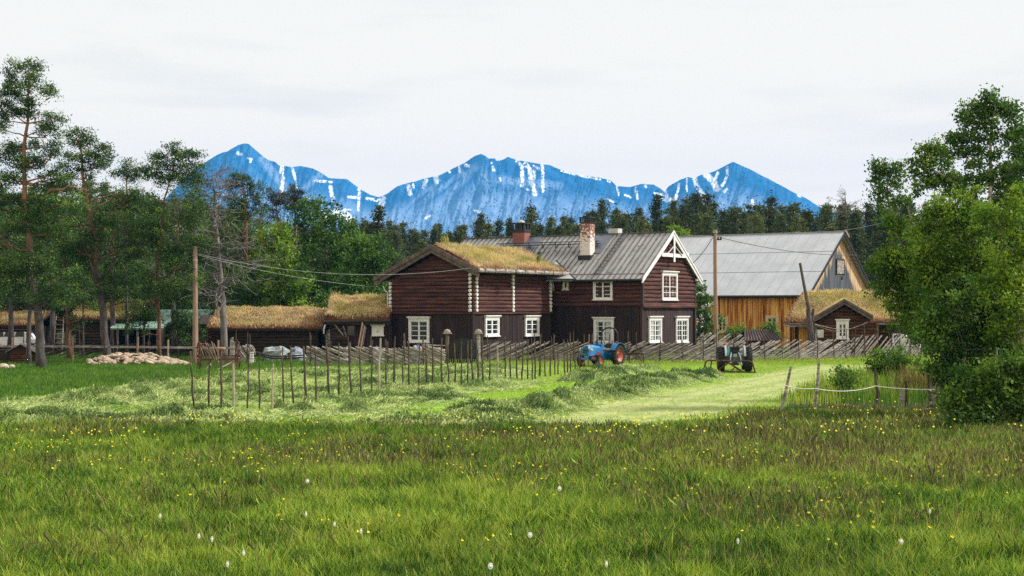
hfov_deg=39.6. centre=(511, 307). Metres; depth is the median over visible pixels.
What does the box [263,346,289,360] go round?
tarpaulin
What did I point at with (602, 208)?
forest conifer
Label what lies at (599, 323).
window
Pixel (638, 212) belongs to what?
forest conifer
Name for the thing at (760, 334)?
well house
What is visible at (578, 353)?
bare stake
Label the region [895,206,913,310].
forest conifer
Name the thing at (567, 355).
bare stake
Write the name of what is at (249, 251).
forest conifer
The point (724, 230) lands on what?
forest conifer
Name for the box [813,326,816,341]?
window
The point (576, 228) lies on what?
forest conifer
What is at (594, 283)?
window
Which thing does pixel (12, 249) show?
forest conifer
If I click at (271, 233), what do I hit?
birch
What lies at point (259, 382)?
bare stake
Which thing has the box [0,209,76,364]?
pine
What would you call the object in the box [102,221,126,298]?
forest conifer
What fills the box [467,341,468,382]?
bare stake
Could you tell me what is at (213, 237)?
forest conifer
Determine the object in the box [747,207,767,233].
forest conifer
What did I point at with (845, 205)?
dead tree
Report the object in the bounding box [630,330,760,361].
slanted fence
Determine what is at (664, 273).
window
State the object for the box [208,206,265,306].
pine
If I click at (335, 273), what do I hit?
overhead wire
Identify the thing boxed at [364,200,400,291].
forest conifer
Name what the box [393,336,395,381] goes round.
bare stake
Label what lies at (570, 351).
bare stake
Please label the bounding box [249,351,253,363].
white slatted post
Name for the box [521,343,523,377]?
bare stake
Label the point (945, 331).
birch
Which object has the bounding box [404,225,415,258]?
forest conifer
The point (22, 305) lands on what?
forest conifer
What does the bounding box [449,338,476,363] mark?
arched gate
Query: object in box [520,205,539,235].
forest conifer
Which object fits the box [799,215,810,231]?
forest conifer
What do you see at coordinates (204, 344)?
board stack
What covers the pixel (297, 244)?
forest conifer
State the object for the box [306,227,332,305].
forest conifer
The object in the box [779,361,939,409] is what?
rope fence
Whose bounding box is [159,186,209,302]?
pine
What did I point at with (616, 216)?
forest conifer
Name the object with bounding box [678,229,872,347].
barn
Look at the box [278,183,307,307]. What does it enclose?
pine
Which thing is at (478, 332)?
gate post
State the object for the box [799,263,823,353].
well sweep
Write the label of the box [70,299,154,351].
log shed
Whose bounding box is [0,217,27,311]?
forest conifer
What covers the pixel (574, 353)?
bare stake
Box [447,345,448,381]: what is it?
bare stake
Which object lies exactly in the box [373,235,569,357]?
sod roof house
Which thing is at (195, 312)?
utility pole
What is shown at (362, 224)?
forest conifer
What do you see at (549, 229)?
forest conifer
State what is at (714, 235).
utility pole
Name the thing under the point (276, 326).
log byre
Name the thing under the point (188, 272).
forest conifer
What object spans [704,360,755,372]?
hay sweep
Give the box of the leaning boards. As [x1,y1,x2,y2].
[222,337,234,367]
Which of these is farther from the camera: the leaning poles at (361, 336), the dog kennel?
the leaning poles at (361, 336)
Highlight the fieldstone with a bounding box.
[0,363,8,367]
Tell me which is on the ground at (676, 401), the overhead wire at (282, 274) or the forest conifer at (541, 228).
the forest conifer at (541, 228)
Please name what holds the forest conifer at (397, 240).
on the ground at (676, 401)
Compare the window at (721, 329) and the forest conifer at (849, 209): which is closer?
the window at (721, 329)
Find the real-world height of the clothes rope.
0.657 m
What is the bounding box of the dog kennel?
[5,343,34,362]
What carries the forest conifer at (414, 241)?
on the ground at (676, 401)
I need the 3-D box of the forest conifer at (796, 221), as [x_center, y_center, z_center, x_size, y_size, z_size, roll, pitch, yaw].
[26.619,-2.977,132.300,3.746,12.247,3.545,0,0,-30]
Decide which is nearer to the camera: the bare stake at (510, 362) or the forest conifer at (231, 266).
the bare stake at (510, 362)
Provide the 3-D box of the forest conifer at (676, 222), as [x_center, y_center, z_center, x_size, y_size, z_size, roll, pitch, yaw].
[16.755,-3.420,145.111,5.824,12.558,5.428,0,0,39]
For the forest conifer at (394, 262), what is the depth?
130.88 m
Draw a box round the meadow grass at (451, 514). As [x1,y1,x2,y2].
[0,406,1023,575]
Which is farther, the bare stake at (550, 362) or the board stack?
the board stack
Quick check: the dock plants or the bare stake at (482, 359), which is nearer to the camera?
the dock plants
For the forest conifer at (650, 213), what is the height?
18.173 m
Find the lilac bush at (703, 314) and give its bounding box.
[696,281,725,349]
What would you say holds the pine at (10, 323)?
on the ground at (676, 401)
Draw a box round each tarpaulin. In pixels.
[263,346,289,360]
[289,346,306,360]
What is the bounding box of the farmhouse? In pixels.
[461,215,706,355]
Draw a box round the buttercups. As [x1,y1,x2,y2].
[2,398,1021,435]
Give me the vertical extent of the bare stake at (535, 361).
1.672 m
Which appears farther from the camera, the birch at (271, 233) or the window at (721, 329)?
the window at (721, 329)
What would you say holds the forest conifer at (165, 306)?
on the ground at (676, 401)
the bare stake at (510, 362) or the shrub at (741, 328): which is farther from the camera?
the shrub at (741, 328)
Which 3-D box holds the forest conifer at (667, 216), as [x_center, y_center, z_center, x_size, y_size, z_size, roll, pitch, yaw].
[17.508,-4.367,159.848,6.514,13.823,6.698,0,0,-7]
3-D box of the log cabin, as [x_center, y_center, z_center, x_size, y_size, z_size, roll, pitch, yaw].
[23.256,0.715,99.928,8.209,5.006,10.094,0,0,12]
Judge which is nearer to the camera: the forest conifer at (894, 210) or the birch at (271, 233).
the birch at (271, 233)
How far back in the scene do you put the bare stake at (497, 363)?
60.12 m
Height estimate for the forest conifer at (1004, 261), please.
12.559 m
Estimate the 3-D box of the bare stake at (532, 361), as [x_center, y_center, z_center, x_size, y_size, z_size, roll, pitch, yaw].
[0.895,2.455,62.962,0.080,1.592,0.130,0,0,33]
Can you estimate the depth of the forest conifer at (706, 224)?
129.58 m
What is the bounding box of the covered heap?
[410,344,424,363]
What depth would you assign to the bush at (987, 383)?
35.29 m
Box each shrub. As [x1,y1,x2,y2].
[722,321,753,345]
[754,320,785,337]
[825,364,868,398]
[861,341,922,379]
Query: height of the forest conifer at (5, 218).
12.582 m
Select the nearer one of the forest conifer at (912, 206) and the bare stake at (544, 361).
the bare stake at (544, 361)
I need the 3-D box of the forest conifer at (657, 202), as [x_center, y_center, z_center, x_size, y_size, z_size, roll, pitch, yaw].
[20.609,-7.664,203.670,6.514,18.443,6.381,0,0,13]
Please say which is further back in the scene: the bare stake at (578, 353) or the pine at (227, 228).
the pine at (227, 228)
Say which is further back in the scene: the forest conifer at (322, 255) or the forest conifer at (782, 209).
the forest conifer at (782, 209)
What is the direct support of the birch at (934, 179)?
on the ground at (676, 401)
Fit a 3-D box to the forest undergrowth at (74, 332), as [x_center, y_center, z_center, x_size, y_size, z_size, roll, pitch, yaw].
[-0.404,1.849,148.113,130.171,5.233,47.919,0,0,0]
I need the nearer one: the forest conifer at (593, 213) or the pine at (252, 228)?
the pine at (252, 228)
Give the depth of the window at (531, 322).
93.60 m
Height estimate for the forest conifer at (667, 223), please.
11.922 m
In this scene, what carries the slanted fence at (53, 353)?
on the ground at (676, 401)
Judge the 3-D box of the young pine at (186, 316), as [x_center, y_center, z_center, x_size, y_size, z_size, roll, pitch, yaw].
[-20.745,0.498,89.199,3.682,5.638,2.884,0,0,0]
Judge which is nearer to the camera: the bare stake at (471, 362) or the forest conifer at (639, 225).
the bare stake at (471, 362)
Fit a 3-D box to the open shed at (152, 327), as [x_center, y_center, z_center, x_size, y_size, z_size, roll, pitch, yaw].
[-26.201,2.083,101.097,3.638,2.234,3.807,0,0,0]
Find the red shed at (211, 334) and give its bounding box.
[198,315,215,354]
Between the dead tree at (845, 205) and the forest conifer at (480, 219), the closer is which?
the dead tree at (845, 205)
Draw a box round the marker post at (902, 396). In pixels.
[900,390,903,404]
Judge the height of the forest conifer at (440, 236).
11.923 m
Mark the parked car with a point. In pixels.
(18, 338)
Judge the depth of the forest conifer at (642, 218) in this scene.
167.36 m
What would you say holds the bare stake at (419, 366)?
on the ground at (676, 401)
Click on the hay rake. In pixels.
(199, 355)
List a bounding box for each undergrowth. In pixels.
[57,306,1016,339]
[927,388,1023,429]
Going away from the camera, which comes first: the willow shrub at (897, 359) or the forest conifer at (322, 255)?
the willow shrub at (897, 359)
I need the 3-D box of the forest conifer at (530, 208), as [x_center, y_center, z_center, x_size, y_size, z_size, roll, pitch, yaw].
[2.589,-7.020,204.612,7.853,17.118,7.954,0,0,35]
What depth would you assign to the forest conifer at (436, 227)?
203.95 m
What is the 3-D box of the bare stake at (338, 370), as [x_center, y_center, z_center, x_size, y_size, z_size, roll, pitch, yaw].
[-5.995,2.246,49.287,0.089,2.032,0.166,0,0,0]
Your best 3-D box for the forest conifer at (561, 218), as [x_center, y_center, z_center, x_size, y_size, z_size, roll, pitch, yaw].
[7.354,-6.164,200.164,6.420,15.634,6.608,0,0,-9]
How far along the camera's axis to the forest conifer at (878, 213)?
159.88 m
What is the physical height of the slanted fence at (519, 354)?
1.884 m
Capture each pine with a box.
[0,54,96,367]
[0,183,17,306]
[0,204,51,348]
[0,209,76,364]
[21,188,81,350]
[26,201,116,358]
[38,125,156,355]
[55,205,113,305]
[55,263,109,357]
[80,198,147,352]
[96,157,160,352]
[110,190,174,306]
[111,138,219,355]
[114,258,168,352]
[135,202,210,353]
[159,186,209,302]
[159,271,210,358]
[171,194,239,309]
[183,205,256,309]
[204,169,273,306]
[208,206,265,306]
[229,205,285,285]
[258,187,299,227]
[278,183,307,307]
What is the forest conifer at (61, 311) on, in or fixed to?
on the ground at (676, 401)
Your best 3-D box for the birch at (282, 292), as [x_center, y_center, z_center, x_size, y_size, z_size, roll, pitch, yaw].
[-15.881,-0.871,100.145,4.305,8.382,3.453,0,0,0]
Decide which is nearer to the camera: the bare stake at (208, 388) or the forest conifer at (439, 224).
the bare stake at (208, 388)
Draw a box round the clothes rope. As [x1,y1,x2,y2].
[813,322,867,331]
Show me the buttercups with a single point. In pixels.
(569, 420)
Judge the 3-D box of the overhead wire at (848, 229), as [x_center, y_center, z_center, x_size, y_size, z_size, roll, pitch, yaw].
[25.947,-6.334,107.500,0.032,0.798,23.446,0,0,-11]
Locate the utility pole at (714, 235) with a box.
[711,230,721,343]
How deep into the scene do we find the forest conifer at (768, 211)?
159.84 m
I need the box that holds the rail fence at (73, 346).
[0,337,235,362]
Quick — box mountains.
[162,143,865,251]
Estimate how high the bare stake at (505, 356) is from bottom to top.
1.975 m
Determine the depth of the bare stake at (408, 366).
54.68 m
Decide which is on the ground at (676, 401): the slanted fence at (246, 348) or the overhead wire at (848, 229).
the slanted fence at (246, 348)
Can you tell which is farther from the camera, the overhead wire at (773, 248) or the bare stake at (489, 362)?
the overhead wire at (773, 248)
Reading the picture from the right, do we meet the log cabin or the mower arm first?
the log cabin
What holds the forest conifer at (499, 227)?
on the ground at (676, 401)
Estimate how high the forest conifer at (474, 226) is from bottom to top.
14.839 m
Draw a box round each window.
[347,326,353,334]
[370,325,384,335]
[406,316,430,342]
[484,315,501,336]
[524,315,540,336]
[561,282,568,289]
[592,317,614,342]
[593,281,612,299]
[648,316,663,342]
[661,271,679,300]
[675,316,689,342]
[718,316,727,332]
[765,315,778,330]
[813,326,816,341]
[835,319,849,338]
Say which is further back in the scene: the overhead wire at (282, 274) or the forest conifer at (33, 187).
the forest conifer at (33, 187)
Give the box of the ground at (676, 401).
[0,313,1013,572]
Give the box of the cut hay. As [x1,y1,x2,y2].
[0,362,735,426]
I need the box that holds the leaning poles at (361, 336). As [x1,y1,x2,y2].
[356,322,365,358]
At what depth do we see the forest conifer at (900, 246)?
144.68 m
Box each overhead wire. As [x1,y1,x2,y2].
[199,254,468,274]
[199,255,373,286]
[719,237,829,254]
[802,210,923,232]
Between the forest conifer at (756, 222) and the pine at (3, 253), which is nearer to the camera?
the pine at (3, 253)
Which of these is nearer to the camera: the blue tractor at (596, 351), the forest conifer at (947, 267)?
the blue tractor at (596, 351)
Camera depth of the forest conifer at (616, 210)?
200.22 m
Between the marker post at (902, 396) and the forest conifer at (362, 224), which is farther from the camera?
the forest conifer at (362, 224)
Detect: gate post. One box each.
[443,329,451,363]
[474,329,482,361]
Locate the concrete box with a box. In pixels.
[0,349,9,362]
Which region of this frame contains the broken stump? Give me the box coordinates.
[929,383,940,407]
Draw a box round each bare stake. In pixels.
[190,351,194,405]
[207,346,209,404]
[220,350,222,403]
[232,364,234,406]
[246,352,249,408]
[258,353,260,409]
[271,363,273,408]
[282,347,283,400]
[290,346,293,403]
[302,346,306,398]
[314,348,316,399]
[326,348,329,394]
[338,343,339,395]
[349,342,351,393]
[358,348,361,393]
[371,340,372,389]
[378,338,380,389]
[385,339,386,382]
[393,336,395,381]
[402,340,403,383]
[408,340,409,384]
[418,342,419,385]
[425,342,427,382]
[431,338,433,382]
[440,338,442,381]
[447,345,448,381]
[454,344,455,384]
[460,341,461,383]
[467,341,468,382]
[471,339,473,380]
[477,350,478,379]
[481,337,483,379]
[489,341,490,380]
[496,345,497,379]
[504,336,505,376]
[509,344,510,378]
[515,344,517,377]
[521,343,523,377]
[527,340,528,378]
[531,345,532,378]
[534,343,535,378]
[539,334,540,376]
[544,341,545,376]
[549,346,550,375]
[554,335,555,374]
[557,342,558,373]
[563,339,565,373]
[567,339,567,372]
[570,333,570,370]
[573,338,575,367]
[577,339,580,367]
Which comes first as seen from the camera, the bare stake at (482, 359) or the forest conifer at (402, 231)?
the bare stake at (482, 359)
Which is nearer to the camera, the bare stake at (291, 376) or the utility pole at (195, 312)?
the bare stake at (291, 376)
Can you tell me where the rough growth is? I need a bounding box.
[779,357,1020,405]
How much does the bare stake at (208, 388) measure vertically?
2.112 m
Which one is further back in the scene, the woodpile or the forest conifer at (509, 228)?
the forest conifer at (509, 228)
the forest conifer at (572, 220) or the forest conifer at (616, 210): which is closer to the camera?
the forest conifer at (616, 210)
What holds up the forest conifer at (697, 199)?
on the ground at (676, 401)
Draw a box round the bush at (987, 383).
[933,342,1023,425]
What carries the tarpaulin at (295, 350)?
on the ground at (676, 401)
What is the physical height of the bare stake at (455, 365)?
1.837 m
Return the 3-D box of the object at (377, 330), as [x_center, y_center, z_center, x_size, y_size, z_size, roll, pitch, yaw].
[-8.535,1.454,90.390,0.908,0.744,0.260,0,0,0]
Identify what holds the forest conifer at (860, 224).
on the ground at (676, 401)
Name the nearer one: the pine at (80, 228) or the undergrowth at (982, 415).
the undergrowth at (982, 415)
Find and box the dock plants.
[866,362,938,397]
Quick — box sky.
[0,0,1023,222]
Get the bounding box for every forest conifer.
[0,207,9,252]
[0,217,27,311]
[1,206,48,325]
[8,204,49,323]
[15,182,42,205]
[23,215,72,333]
[56,204,75,334]
[70,202,116,313]
[74,180,101,238]
[93,177,115,252]
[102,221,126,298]
[106,213,154,307]
[152,215,191,309]
[160,210,192,309]
[178,220,211,309]
[201,221,235,307]
[201,229,253,308]
[235,229,259,306]
[238,240,258,305]
[250,235,271,307]
[290,229,308,305]
[299,226,311,297]
[299,256,321,304]
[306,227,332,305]
[336,216,369,292]
[358,214,368,233]
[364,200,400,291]
[364,216,390,288]
[373,240,401,294]
[382,217,394,248]
[385,219,407,260]
[388,227,410,261]
[398,217,408,257]
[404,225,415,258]
[407,230,433,254]
[408,229,420,256]
[412,233,426,253]
[424,227,439,245]
[426,224,440,244]
[433,226,450,242]
[435,220,443,235]
[445,227,455,243]
[450,225,464,244]
[452,218,472,243]
[468,216,484,237]
[471,208,493,237]
[474,223,485,238]
[480,218,494,238]
[489,216,507,236]
[500,215,514,237]
[519,200,538,235]
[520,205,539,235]
[532,219,547,236]
[543,213,558,234]
[544,213,557,234]
[555,220,566,234]
[557,208,572,224]
[560,217,571,230]
[564,215,575,235]
[567,213,578,232]
[572,224,579,235]
[576,204,600,233]
[594,193,611,232]
[595,214,612,233]
[607,203,622,230]
[608,208,631,230]
[612,211,633,232]
[623,208,635,233]
[630,207,637,232]
[631,211,651,231]
[633,203,646,223]
[633,215,648,233]
[643,218,652,231]
[645,206,661,230]
[648,190,667,231]
[653,210,664,231]
[658,214,675,232]
[658,215,676,232]
[663,207,676,215]
[667,213,688,228]
[668,195,683,222]
[675,190,694,233]
[675,200,693,233]
[685,186,717,235]
[689,186,715,226]
[689,206,705,235]
[696,209,720,234]
[701,206,720,234]
[705,196,721,233]
[712,204,729,234]
[717,209,731,234]
[723,202,741,234]
[733,199,747,218]
[737,219,746,233]
[739,204,749,233]
[742,196,754,233]
[746,195,766,233]
[746,209,766,232]
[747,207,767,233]
[760,202,784,232]
[762,190,782,230]
[772,205,789,232]
[775,200,787,222]
[776,201,812,232]
[783,201,793,226]
[788,210,802,232]
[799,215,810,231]
[801,204,825,231]
[812,212,823,231]
[814,197,839,230]
[816,197,833,231]
[820,224,837,231]
[831,202,870,256]
[833,202,860,255]
[844,205,881,287]
[854,208,869,277]
[859,201,876,246]
[861,205,876,279]
[861,212,906,303]
[867,214,882,283]
[868,203,888,279]
[883,202,901,244]
[893,212,919,333]
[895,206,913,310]
[908,202,919,222]
[937,221,964,317]
[995,244,1015,335]
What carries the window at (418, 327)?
in the sod roof house at (495, 293)
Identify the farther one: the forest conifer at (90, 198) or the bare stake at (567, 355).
the forest conifer at (90, 198)
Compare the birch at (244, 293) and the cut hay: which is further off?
the birch at (244, 293)
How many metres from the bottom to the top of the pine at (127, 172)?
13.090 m
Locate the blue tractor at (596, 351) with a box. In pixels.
[576,327,625,366]
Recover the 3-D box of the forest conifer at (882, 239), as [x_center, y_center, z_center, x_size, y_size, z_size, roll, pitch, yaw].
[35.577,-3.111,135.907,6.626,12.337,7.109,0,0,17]
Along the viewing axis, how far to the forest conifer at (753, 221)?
152.82 m
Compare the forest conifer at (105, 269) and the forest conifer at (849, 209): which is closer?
the forest conifer at (105, 269)
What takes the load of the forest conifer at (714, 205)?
on the ground at (676, 401)
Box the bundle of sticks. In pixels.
[201,341,219,360]
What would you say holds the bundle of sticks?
on the hay rake
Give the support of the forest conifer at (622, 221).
on the ground at (676, 401)
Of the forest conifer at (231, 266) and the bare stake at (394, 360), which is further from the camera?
the forest conifer at (231, 266)
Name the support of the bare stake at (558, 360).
on the ground at (676, 401)
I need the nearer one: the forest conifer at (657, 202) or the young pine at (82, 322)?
the young pine at (82, 322)
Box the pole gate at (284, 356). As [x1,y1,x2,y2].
[255,351,302,358]
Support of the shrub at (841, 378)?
on the ground at (676, 401)
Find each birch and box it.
[204,254,357,314]
[248,218,298,301]
[256,236,316,307]
[274,191,368,347]
[329,230,403,296]
[666,224,689,235]
[861,154,915,223]
[861,209,940,354]
[900,132,978,316]
[901,181,1017,347]
[905,270,1023,404]
[935,83,1023,269]
[966,179,1023,358]
[982,126,1023,375]
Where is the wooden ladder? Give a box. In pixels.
[54,316,63,353]
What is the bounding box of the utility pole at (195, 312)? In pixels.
[192,246,197,362]
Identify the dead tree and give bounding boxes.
[140,158,302,360]
[831,187,858,231]
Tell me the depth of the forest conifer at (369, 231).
146.84 m
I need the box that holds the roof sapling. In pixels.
[535,251,541,262]
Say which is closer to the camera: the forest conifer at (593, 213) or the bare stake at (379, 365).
the bare stake at (379, 365)
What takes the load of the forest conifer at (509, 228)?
on the ground at (676, 401)
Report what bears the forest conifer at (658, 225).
on the ground at (676, 401)
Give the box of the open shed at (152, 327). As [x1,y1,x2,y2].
[110,321,169,352]
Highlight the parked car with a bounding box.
[0,329,44,348]
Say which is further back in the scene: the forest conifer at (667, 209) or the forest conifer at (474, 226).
the forest conifer at (667, 209)
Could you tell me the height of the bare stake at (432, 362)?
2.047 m
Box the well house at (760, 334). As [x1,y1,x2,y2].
[735,329,780,352]
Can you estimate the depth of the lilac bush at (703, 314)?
103.75 m
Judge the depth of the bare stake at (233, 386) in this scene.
43.85 m
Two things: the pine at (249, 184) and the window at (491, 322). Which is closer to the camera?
the window at (491, 322)
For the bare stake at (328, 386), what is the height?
1.848 m
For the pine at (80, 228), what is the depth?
109.91 m
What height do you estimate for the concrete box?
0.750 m
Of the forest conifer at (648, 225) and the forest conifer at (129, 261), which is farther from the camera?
the forest conifer at (648, 225)
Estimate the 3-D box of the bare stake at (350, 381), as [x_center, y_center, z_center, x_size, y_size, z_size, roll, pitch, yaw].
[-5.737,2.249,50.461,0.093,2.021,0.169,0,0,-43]
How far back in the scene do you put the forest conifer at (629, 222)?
175.06 m
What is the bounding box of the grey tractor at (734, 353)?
[716,341,752,371]
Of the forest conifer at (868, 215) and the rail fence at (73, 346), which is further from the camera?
the forest conifer at (868, 215)
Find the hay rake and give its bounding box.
[196,341,240,369]
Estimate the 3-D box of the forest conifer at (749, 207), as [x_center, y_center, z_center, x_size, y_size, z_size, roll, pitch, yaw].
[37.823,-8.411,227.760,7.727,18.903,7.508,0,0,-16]
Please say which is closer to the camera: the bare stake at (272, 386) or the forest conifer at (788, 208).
the bare stake at (272, 386)
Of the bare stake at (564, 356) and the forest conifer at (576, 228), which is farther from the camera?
the forest conifer at (576, 228)
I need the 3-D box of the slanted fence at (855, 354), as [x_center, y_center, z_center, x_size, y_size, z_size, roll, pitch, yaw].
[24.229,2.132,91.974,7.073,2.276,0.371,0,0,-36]
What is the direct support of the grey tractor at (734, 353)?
on the ground at (676, 401)
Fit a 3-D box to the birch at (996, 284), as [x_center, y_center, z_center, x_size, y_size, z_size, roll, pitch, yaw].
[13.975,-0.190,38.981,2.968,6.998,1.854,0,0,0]
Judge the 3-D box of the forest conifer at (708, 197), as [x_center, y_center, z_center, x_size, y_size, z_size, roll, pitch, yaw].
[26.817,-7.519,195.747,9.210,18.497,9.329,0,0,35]
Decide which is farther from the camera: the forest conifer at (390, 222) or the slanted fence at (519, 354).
the forest conifer at (390, 222)
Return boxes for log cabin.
[784,284,901,354]
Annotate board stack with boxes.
[198,343,213,357]
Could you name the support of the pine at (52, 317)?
on the ground at (676, 401)
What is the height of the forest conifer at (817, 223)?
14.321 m
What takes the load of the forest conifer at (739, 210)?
on the ground at (676, 401)
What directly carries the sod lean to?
on the ground at (676, 401)
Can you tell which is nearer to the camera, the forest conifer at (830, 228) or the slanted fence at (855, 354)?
the slanted fence at (855, 354)
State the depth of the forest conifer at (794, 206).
161.52 m
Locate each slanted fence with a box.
[23,324,220,356]
[235,330,255,362]
[306,332,445,365]
[481,331,631,361]
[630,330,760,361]
[696,329,745,358]
[759,329,850,359]
[850,323,921,357]
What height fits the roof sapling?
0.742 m
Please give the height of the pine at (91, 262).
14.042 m
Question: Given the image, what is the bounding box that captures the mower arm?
[625,348,643,363]
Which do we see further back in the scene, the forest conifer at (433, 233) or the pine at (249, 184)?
the forest conifer at (433, 233)
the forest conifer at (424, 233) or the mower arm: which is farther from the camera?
the forest conifer at (424, 233)
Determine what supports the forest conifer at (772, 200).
on the ground at (676, 401)
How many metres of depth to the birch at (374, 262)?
107.57 m
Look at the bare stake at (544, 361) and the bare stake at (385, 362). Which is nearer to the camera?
the bare stake at (385, 362)
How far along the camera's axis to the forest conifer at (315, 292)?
128.35 m
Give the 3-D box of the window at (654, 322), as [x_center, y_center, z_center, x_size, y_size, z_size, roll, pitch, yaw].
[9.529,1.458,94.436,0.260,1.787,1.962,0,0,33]
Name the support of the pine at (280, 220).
on the ground at (676, 401)
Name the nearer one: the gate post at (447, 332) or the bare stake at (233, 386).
the bare stake at (233, 386)
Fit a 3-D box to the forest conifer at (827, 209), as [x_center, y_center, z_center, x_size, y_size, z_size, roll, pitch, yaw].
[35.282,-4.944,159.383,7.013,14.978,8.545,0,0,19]
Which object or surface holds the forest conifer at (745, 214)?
on the ground at (676, 401)
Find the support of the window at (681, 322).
in the farmhouse
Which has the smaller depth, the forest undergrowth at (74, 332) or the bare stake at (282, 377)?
the bare stake at (282, 377)
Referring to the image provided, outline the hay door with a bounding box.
[836,259,844,274]
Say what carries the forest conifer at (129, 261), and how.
on the ground at (676, 401)
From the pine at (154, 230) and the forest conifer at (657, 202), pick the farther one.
the forest conifer at (657, 202)
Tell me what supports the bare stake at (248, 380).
on the ground at (676, 401)
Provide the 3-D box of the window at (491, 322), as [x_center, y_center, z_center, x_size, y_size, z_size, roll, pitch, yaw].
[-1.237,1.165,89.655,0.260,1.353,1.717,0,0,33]
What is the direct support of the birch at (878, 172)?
on the ground at (676, 401)
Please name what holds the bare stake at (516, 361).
on the ground at (676, 401)
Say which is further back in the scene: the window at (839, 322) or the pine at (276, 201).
the pine at (276, 201)
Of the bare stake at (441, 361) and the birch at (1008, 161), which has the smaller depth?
the birch at (1008, 161)
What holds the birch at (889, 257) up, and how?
on the ground at (676, 401)
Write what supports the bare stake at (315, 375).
on the ground at (676, 401)
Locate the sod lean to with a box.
[324,291,392,357]
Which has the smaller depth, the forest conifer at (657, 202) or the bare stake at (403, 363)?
the bare stake at (403, 363)
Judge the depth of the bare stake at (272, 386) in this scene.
43.47 m
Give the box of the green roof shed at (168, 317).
[151,309,214,351]
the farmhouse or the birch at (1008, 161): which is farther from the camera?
the farmhouse
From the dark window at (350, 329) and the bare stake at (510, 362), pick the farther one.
the dark window at (350, 329)
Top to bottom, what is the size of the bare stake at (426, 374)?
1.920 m
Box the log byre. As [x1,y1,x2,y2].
[206,304,329,356]
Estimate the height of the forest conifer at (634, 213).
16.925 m
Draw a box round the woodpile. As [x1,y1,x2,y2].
[422,344,444,362]
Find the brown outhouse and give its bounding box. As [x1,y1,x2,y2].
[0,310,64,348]
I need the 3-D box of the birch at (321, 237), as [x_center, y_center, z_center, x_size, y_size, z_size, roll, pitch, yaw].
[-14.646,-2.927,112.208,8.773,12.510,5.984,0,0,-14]
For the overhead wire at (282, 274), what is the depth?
86.35 m
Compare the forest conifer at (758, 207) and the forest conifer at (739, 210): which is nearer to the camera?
the forest conifer at (758, 207)
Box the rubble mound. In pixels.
[89,357,161,364]
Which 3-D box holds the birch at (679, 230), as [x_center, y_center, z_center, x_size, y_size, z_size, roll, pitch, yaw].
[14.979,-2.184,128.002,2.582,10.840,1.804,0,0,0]
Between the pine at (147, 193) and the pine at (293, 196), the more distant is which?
the pine at (293, 196)
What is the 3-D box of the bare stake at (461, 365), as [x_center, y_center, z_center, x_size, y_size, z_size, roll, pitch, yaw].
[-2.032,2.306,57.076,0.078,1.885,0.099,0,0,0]
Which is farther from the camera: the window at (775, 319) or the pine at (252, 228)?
the pine at (252, 228)
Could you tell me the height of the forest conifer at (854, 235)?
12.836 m
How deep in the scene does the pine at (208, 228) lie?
111.78 m
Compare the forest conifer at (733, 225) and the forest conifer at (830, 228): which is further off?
the forest conifer at (733, 225)
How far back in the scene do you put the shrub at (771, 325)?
105.88 m
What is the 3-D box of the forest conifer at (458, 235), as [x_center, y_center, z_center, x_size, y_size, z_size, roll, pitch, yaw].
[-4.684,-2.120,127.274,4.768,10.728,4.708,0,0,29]
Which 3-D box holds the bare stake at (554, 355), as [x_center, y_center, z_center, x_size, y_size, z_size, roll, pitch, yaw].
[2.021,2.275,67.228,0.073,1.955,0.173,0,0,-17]
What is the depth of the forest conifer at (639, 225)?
127.63 m
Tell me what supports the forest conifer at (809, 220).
on the ground at (676, 401)
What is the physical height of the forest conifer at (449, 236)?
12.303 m
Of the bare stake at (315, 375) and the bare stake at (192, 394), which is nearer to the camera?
the bare stake at (192, 394)
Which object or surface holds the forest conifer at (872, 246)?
on the ground at (676, 401)
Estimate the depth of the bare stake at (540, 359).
65.18 m
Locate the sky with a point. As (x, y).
(380, 96)
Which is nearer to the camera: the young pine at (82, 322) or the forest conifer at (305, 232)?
the young pine at (82, 322)
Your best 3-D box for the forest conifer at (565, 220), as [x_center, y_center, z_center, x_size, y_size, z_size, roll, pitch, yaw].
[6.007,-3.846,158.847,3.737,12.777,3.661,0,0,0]
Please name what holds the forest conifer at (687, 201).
on the ground at (676, 401)
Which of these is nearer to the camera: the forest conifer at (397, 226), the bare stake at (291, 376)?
the bare stake at (291, 376)
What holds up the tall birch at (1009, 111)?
on the ground at (676, 401)
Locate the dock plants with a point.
(914, 378)
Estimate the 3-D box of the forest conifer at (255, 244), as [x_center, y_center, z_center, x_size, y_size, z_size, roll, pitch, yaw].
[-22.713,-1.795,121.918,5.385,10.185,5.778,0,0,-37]

